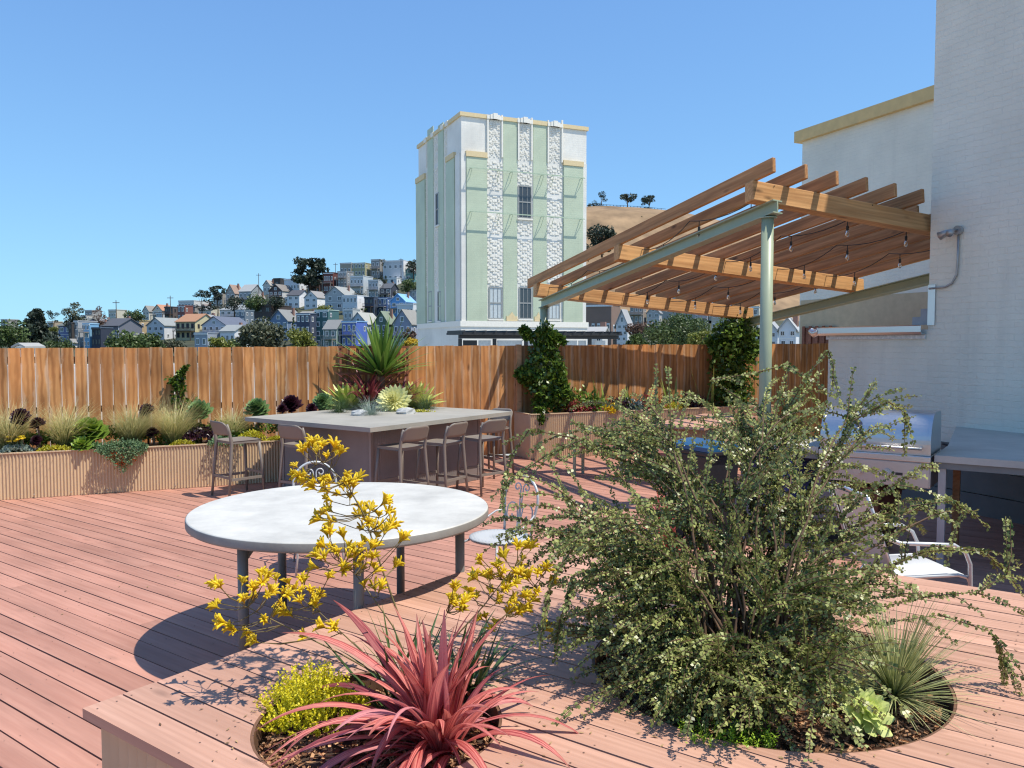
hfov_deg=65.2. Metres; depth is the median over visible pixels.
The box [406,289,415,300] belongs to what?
house
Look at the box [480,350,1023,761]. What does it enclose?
arching bush
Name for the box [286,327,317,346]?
round tree
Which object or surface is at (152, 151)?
sky
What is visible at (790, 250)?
string lights
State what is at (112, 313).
house
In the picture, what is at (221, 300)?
house
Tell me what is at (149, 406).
purple aeonium
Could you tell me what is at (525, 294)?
window
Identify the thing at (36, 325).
conifer tree
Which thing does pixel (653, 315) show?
house
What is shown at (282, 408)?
purple aeonium
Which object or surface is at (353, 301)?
house
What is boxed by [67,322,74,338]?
house
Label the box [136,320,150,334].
house
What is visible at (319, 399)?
green aeonium
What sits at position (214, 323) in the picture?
house
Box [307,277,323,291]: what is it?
house
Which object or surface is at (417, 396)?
agave
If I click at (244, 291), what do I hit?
house
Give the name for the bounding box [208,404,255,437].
feather grass
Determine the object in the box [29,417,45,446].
purple aeonium
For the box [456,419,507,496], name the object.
bar stool
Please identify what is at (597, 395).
spear plant
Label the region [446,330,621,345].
rooftop canopy
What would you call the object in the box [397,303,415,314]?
house
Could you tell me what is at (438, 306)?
window
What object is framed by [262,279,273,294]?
house
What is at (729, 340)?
post vine
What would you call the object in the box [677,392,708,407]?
purple foliage
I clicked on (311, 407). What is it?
purple aeonium
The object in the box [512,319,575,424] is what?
post vine
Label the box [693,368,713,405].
spear plant
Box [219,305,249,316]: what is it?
house
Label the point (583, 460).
slat bench
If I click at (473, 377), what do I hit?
wooden fence
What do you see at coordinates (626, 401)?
purple foliage
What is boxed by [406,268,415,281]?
house
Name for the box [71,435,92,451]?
green aeonium
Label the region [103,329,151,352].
shrub
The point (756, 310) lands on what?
house
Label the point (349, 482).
kangaroo paw
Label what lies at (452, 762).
mulch
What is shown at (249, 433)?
yellow green shrub
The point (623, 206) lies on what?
hilltop fence
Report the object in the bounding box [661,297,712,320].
house
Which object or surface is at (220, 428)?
bar stool
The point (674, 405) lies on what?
yellow sedum
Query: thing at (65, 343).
shrub
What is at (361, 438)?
bar table
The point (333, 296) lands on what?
house
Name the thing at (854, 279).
string lights
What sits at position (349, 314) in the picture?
house
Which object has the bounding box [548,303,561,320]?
window
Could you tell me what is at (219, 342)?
shrub
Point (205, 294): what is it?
cypress tree
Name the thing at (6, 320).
house
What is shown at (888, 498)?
chair
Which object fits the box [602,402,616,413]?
yellow creeper
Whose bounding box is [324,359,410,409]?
red flax
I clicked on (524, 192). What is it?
window
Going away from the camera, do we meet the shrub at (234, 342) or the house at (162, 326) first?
the shrub at (234, 342)
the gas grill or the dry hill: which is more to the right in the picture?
the gas grill
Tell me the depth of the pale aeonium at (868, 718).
3.22 m
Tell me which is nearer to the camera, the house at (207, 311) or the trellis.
the trellis
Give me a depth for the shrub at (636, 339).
89.09 m
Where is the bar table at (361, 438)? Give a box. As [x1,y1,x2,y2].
[245,406,511,486]
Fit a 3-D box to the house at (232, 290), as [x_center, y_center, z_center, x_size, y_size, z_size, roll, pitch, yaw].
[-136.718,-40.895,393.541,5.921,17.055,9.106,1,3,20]
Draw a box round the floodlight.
[928,226,963,289]
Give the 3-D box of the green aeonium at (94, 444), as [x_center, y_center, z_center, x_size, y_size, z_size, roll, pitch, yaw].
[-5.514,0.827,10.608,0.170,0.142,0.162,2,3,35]
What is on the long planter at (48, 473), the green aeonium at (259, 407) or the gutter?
the green aeonium at (259, 407)
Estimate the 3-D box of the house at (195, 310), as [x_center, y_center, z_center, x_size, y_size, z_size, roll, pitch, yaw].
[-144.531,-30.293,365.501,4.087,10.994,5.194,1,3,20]
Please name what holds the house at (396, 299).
on the hillside
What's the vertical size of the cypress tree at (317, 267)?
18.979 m
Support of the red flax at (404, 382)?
on the bar table at (361, 438)
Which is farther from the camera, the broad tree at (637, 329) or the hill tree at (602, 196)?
the hill tree at (602, 196)
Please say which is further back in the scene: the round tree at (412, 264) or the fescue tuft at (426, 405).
the round tree at (412, 264)
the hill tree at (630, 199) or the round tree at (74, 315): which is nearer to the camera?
the round tree at (74, 315)
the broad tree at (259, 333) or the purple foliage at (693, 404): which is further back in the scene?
the broad tree at (259, 333)
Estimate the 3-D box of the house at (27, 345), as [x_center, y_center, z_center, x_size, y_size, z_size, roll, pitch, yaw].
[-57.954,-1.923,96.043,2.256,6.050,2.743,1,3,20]
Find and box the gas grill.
[819,406,940,488]
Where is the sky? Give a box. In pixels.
[0,0,935,325]
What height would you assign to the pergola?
4.011 m
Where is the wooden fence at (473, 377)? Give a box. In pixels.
[0,343,827,454]
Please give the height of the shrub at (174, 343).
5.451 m
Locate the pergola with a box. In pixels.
[527,157,930,432]
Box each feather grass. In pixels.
[0,399,56,452]
[27,397,109,449]
[90,399,172,446]
[144,392,215,443]
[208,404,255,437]
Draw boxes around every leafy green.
[561,384,604,411]
[578,394,606,411]
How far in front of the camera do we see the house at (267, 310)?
309.05 m
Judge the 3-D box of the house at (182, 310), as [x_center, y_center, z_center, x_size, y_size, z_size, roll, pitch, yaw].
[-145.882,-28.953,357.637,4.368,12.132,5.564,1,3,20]
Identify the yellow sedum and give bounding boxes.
[36,444,72,453]
[169,438,195,444]
[265,435,279,440]
[663,401,691,410]
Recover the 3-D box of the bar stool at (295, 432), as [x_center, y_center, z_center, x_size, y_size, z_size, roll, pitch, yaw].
[-2.617,0.988,10.083,0.502,1.002,0.581,2,3,32]
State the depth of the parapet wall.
12.58 m
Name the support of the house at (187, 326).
on the hillside
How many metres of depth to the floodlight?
9.51 m
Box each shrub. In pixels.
[41,338,75,351]
[48,326,59,334]
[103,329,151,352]
[123,309,146,321]
[137,332,166,352]
[160,339,186,351]
[208,337,234,347]
[225,295,244,316]
[230,338,246,352]
[238,429,266,440]
[242,291,269,311]
[267,295,286,310]
[316,304,333,309]
[379,276,387,283]
[400,278,415,292]
[402,327,416,340]
[403,337,417,345]
[587,200,602,205]
[625,332,649,344]
[686,329,712,344]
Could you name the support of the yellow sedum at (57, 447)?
in the long planter at (48, 473)
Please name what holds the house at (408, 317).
on the hillside
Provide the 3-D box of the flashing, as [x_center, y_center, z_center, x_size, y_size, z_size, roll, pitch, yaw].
[5.215,-0.982,10.026,0.204,0.500,0.347,-1,3,-23]
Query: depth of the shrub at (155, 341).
124.57 m
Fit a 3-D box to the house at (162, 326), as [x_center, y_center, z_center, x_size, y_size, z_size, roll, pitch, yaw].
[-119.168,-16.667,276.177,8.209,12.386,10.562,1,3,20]
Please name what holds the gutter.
attached to the brick building at (961, 364)
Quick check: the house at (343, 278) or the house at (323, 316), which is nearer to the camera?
the house at (323, 316)
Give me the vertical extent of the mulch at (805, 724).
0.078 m
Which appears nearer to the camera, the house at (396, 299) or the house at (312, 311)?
the house at (312, 311)
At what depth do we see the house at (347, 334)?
231.01 m
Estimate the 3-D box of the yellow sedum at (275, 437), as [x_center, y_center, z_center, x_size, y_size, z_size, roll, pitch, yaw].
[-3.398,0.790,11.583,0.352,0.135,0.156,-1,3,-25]
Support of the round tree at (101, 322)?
on the hillside
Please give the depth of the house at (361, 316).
242.82 m
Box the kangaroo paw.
[204,433,558,708]
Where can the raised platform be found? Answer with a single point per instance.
(135, 733)
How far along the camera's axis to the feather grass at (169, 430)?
11.18 m
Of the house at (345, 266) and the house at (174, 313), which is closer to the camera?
the house at (174, 313)
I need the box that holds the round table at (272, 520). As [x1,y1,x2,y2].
[185,482,487,651]
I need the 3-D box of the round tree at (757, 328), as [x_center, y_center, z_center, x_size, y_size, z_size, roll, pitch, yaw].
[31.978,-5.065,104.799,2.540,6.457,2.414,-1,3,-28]
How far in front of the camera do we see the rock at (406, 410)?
11.33 m
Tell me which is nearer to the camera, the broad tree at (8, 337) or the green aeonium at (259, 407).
the green aeonium at (259, 407)
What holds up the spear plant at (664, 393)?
on the tall planter at (557, 422)
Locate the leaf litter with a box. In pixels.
[39,512,1017,765]
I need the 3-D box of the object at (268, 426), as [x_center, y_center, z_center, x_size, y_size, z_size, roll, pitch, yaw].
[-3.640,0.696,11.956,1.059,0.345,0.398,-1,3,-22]
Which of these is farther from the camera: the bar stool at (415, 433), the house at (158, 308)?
the house at (158, 308)
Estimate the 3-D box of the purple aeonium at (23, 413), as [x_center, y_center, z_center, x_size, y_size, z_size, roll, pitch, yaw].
[-6.384,0.627,10.415,0.256,0.628,0.219,-2,4,-39]
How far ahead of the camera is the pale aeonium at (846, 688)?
3.44 m
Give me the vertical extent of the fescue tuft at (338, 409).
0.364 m
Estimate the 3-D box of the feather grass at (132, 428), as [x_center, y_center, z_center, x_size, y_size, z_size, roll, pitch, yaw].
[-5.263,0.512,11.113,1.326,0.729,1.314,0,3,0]
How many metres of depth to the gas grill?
7.33 m
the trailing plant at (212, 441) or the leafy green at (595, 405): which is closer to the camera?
the trailing plant at (212, 441)
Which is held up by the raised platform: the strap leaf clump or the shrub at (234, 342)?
the strap leaf clump
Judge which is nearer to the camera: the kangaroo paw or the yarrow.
the kangaroo paw
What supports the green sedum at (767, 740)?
on the mulch at (805, 724)
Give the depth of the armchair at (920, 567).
5.53 m
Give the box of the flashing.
[912,284,935,324]
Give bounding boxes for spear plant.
[592,377,605,410]
[622,387,630,406]
[660,379,676,403]
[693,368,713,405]
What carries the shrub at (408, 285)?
on the hillside
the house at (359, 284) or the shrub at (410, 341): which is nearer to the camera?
the shrub at (410, 341)
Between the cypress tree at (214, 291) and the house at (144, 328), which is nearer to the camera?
the house at (144, 328)
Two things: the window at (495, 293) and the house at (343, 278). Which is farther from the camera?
the house at (343, 278)
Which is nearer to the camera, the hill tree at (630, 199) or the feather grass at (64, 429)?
the feather grass at (64, 429)
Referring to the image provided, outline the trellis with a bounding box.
[338,346,408,402]
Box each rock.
[351,409,367,415]
[396,407,415,413]
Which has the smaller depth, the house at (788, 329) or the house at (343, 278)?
the house at (788, 329)
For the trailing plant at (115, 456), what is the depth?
10.63 m
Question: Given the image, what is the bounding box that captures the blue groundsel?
[0,443,35,452]
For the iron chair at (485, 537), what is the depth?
6.40 m
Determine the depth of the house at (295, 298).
352.26 m
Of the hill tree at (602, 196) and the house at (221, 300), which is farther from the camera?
the hill tree at (602, 196)
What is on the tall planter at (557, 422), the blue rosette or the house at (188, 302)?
the blue rosette
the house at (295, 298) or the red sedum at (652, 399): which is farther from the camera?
the house at (295, 298)
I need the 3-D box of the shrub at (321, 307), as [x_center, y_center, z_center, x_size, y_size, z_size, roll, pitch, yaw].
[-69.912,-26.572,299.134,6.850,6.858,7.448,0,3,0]
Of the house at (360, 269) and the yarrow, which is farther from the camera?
the house at (360, 269)
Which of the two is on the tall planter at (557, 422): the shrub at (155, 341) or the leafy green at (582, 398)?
the leafy green at (582, 398)
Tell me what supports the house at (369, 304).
on the hillside
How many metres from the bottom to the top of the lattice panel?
0.900 m
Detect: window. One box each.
[427,291,431,321]
[434,192,439,227]
[436,291,440,322]
[488,287,503,320]
[517,185,532,220]
[518,287,532,320]
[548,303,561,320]
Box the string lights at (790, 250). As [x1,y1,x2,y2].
[623,205,872,303]
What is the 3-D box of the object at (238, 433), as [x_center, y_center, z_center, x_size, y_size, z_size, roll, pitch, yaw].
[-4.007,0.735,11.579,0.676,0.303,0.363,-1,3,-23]
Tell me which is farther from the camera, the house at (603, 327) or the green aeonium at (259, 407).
the house at (603, 327)
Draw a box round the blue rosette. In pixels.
[626,394,648,409]
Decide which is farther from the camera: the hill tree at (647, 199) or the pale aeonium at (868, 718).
the hill tree at (647, 199)
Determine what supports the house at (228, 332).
on the hillside
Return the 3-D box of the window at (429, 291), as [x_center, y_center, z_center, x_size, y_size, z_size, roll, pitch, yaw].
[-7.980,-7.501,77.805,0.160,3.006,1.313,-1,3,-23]
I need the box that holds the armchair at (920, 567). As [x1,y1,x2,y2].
[829,482,972,586]
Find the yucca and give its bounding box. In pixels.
[333,315,429,390]
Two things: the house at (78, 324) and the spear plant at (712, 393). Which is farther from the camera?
the house at (78, 324)
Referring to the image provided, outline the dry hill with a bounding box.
[586,206,799,320]
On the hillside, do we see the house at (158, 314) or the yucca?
the house at (158, 314)
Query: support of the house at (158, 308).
on the hillside
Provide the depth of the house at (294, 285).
398.72 m
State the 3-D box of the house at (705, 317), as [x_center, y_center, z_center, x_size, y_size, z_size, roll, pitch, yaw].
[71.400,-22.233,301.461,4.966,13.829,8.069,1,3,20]
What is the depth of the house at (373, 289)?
351.13 m
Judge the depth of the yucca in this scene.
12.85 m
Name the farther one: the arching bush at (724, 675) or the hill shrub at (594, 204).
the hill shrub at (594, 204)
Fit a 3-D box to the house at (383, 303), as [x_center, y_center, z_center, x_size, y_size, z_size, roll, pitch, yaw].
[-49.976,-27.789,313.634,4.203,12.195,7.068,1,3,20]
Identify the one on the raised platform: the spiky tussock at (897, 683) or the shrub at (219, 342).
the spiky tussock at (897, 683)
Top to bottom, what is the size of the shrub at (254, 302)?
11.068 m
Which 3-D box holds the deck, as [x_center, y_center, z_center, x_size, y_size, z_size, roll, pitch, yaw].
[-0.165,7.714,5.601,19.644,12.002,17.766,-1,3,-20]
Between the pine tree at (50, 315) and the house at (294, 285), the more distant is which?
the house at (294, 285)
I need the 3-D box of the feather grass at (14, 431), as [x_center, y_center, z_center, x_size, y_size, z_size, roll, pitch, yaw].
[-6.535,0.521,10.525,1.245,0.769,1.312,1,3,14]
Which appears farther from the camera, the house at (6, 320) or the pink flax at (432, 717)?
the house at (6, 320)
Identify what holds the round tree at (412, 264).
on the hillside
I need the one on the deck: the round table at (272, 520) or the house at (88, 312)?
the round table at (272, 520)
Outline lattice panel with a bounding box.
[802,326,831,343]
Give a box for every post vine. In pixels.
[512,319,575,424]
[703,309,759,406]
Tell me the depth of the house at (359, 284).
356.22 m
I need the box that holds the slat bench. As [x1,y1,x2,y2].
[566,444,665,475]
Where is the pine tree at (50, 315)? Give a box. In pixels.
[46,310,60,337]
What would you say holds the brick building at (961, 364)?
on the deck
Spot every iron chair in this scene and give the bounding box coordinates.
[292,461,346,577]
[465,475,538,558]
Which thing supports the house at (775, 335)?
on the hillside
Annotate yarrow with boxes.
[6,435,25,451]
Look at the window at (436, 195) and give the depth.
75.50 m
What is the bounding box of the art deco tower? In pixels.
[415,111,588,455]
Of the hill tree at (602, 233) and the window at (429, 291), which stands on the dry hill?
the hill tree at (602, 233)
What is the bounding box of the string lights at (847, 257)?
[671,232,907,308]
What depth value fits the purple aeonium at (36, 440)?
10.38 m
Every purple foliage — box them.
[179,425,220,444]
[604,395,634,410]
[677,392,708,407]
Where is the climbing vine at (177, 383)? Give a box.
[164,364,199,417]
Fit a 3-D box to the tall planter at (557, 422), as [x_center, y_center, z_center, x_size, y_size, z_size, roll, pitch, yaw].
[2.611,0.844,15.091,5.322,0.788,0.676,-1,3,-23]
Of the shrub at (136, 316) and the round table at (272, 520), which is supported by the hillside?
the shrub at (136, 316)
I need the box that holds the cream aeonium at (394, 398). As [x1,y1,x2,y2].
[376,384,412,411]
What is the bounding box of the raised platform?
[82,528,1023,767]
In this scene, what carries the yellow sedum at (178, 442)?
on the long planter at (48, 473)
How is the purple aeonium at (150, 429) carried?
on the long planter at (48, 473)
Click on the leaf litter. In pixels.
(517, 703)
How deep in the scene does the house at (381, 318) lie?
242.68 m
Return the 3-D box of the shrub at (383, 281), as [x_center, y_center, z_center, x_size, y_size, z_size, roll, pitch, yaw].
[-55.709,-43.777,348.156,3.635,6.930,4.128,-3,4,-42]
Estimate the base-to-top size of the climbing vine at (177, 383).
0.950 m
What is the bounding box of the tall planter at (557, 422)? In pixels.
[514,404,773,459]
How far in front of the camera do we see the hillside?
316.76 m
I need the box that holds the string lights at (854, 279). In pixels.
[714,250,929,313]
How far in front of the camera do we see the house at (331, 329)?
231.99 m
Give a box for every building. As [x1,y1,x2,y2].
[794,85,933,343]
[827,0,1023,524]
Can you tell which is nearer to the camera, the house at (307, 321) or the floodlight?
the floodlight
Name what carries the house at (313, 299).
on the hillside
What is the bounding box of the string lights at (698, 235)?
[549,185,774,287]
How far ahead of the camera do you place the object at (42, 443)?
10.62 m
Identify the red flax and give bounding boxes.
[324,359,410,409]
[402,373,433,402]
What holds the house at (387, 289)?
on the hillside
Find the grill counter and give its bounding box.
[740,427,1023,564]
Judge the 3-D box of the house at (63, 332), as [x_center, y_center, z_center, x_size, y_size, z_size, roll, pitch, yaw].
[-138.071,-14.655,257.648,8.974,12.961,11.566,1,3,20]
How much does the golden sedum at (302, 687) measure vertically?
0.249 m
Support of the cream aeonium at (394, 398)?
on the bar table at (361, 438)
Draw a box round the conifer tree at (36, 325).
[16,308,61,346]
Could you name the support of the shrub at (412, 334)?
on the hillside
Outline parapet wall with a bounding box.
[8,364,308,446]
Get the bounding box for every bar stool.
[210,420,264,495]
[277,424,333,487]
[374,425,429,484]
[415,421,468,492]
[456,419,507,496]
[480,408,514,478]
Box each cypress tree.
[193,289,211,313]
[207,286,226,315]
[290,256,329,290]
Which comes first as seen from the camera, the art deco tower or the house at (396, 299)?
the art deco tower
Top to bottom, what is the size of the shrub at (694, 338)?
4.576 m
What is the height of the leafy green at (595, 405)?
0.427 m
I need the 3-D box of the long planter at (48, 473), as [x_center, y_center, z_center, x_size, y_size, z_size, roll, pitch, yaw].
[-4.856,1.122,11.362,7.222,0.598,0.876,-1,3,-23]
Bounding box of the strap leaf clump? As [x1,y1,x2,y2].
[422,610,547,698]
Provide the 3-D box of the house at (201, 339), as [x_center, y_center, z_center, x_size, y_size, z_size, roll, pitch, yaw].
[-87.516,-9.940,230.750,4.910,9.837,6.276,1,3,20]
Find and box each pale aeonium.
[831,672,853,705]
[842,684,894,737]
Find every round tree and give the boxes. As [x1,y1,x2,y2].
[61,302,86,327]
[92,305,106,325]
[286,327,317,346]
[406,259,415,278]
[752,326,759,339]
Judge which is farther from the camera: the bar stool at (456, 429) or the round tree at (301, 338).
the round tree at (301, 338)
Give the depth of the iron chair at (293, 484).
7.29 m
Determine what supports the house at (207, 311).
on the hillside
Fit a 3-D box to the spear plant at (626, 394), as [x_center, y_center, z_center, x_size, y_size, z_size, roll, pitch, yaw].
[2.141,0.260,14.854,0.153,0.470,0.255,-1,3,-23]
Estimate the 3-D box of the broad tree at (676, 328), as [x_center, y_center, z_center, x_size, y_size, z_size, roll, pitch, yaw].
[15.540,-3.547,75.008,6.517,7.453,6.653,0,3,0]
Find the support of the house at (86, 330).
on the hillside
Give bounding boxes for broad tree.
[0,318,31,347]
[235,316,292,346]
[625,321,652,338]
[642,312,710,344]
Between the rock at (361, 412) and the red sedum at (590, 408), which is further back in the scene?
the red sedum at (590, 408)
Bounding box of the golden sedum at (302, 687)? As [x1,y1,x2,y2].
[253,657,373,736]
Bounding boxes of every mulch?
[258,688,493,767]
[597,634,949,751]
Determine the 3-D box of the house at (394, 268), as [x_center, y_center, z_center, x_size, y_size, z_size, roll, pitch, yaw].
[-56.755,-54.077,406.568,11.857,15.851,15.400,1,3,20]
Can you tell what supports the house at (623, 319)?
on the hillside
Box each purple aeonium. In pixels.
[9,408,31,444]
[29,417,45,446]
[30,435,42,449]
[139,403,153,443]
[145,427,158,445]
[276,404,287,413]
[280,395,303,412]
[305,403,317,411]
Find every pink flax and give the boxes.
[254,600,578,767]
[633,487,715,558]
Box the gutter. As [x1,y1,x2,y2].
[808,325,925,338]
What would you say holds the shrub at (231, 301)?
on the hillside
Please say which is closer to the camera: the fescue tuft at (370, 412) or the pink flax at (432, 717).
the pink flax at (432, 717)
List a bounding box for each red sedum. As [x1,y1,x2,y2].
[560,394,588,412]
[579,404,602,411]
[636,390,668,407]
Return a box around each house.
[1,319,18,327]
[11,343,45,356]
[47,321,62,331]
[57,318,99,341]
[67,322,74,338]
[69,339,80,346]
[73,320,97,346]
[78,323,98,347]
[85,310,101,319]
[91,327,112,347]
[99,316,143,337]
[108,309,126,318]
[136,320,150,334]
[142,305,153,319]
[145,317,177,339]
[150,303,169,317]
[156,312,164,317]
[162,306,177,317]
[172,314,210,340]
[177,305,192,318]
[178,300,208,304]
[189,305,200,313]
[193,332,219,350]
[198,306,221,315]
[201,316,248,331]
[213,293,225,307]
[218,323,247,346]
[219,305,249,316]
[224,284,240,307]
[235,310,254,324]
[237,284,262,304]
[250,304,291,323]
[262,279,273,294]
[267,284,292,303]
[269,308,297,340]
[273,278,284,284]
[284,279,307,289]
[286,289,307,307]
[295,313,316,342]
[300,309,314,312]
[304,291,324,309]
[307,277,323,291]
[314,309,338,345]
[321,320,342,346]
[322,272,337,293]
[324,285,355,310]
[336,271,353,286]
[339,321,367,345]
[340,262,351,271]
[342,295,368,311]
[343,308,359,320]
[348,275,372,295]
[350,312,376,344]
[351,262,370,275]
[362,297,377,315]
[367,279,383,296]
[370,259,385,278]
[373,309,394,338]
[376,297,391,315]
[378,282,398,297]
[382,260,415,281]
[387,277,402,284]
[388,292,415,317]
[391,309,417,345]
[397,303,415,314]
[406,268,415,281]
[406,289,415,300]
[586,303,619,344]
[587,322,609,344]
[614,309,632,344]
[629,308,645,326]
[646,310,662,327]
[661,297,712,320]
[695,315,708,334]
[711,316,729,332]
[748,306,759,338]
[772,321,778,343]
[776,316,798,343]
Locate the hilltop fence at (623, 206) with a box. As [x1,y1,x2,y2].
[591,204,661,208]
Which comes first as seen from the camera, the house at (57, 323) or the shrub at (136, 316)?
the shrub at (136, 316)
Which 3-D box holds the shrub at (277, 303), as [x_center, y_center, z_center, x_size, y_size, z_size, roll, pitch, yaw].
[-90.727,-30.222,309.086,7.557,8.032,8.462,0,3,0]
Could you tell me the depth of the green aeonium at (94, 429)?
10.72 m
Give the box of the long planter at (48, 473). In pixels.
[0,437,280,499]
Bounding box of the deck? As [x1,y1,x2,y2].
[0,453,1023,767]
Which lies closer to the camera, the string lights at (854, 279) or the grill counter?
the grill counter
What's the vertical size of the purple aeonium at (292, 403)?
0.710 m
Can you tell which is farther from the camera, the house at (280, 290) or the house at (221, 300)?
the house at (221, 300)
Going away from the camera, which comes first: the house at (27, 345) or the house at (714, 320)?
the house at (27, 345)
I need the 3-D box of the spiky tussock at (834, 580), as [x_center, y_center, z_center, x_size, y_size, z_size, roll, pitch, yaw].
[1.676,1.083,4.388,0.710,0.478,0.718,-3,4,-42]
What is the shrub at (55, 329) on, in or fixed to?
on the hillside
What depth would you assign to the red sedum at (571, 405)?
14.27 m
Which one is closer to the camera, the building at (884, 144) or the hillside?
the building at (884, 144)
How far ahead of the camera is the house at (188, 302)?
408.95 m
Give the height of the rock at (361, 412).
0.145 m
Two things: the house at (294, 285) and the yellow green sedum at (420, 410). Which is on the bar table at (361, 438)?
the yellow green sedum at (420, 410)
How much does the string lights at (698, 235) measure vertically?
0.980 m
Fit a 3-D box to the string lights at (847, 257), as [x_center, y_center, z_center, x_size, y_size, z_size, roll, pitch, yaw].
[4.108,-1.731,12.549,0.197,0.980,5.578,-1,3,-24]
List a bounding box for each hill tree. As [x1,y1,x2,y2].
[586,224,616,257]
[598,191,606,202]
[619,193,636,206]
[641,195,654,207]
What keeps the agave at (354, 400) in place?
on the bar table at (361, 438)
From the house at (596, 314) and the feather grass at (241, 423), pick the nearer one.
the feather grass at (241, 423)
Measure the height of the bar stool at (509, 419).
1.002 m
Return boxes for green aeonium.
[69,417,109,442]
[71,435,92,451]
[90,441,101,451]
[186,400,213,443]
[243,398,270,437]
[312,393,333,410]
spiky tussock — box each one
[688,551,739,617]
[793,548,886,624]
[807,583,1009,739]
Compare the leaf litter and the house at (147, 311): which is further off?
the house at (147, 311)
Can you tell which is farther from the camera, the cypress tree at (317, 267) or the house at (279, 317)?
the cypress tree at (317, 267)
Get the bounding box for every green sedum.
[409,407,435,411]
[677,713,779,749]
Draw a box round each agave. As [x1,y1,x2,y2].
[321,383,374,407]
[399,381,444,407]
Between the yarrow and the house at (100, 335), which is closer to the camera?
the yarrow
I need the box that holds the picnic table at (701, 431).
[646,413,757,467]
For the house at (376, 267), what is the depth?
404.47 m
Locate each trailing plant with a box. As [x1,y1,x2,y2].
[94,437,148,472]
[207,435,242,447]
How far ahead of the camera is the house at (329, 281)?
372.94 m
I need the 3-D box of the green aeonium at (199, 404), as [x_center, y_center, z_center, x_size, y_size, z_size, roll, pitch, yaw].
[-4.475,0.556,11.479,0.397,0.664,0.391,0,3,0]
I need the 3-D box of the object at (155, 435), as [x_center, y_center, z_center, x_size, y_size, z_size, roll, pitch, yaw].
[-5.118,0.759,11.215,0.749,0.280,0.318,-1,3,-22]
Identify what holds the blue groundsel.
on the long planter at (48, 473)
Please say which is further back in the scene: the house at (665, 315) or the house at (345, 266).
the house at (345, 266)
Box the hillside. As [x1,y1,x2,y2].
[1,276,798,363]
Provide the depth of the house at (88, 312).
409.56 m
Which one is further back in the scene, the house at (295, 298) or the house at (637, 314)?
the house at (295, 298)
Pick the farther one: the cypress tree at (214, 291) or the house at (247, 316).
the cypress tree at (214, 291)
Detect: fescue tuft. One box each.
[315,392,354,412]
[353,396,396,415]
[410,385,452,409]

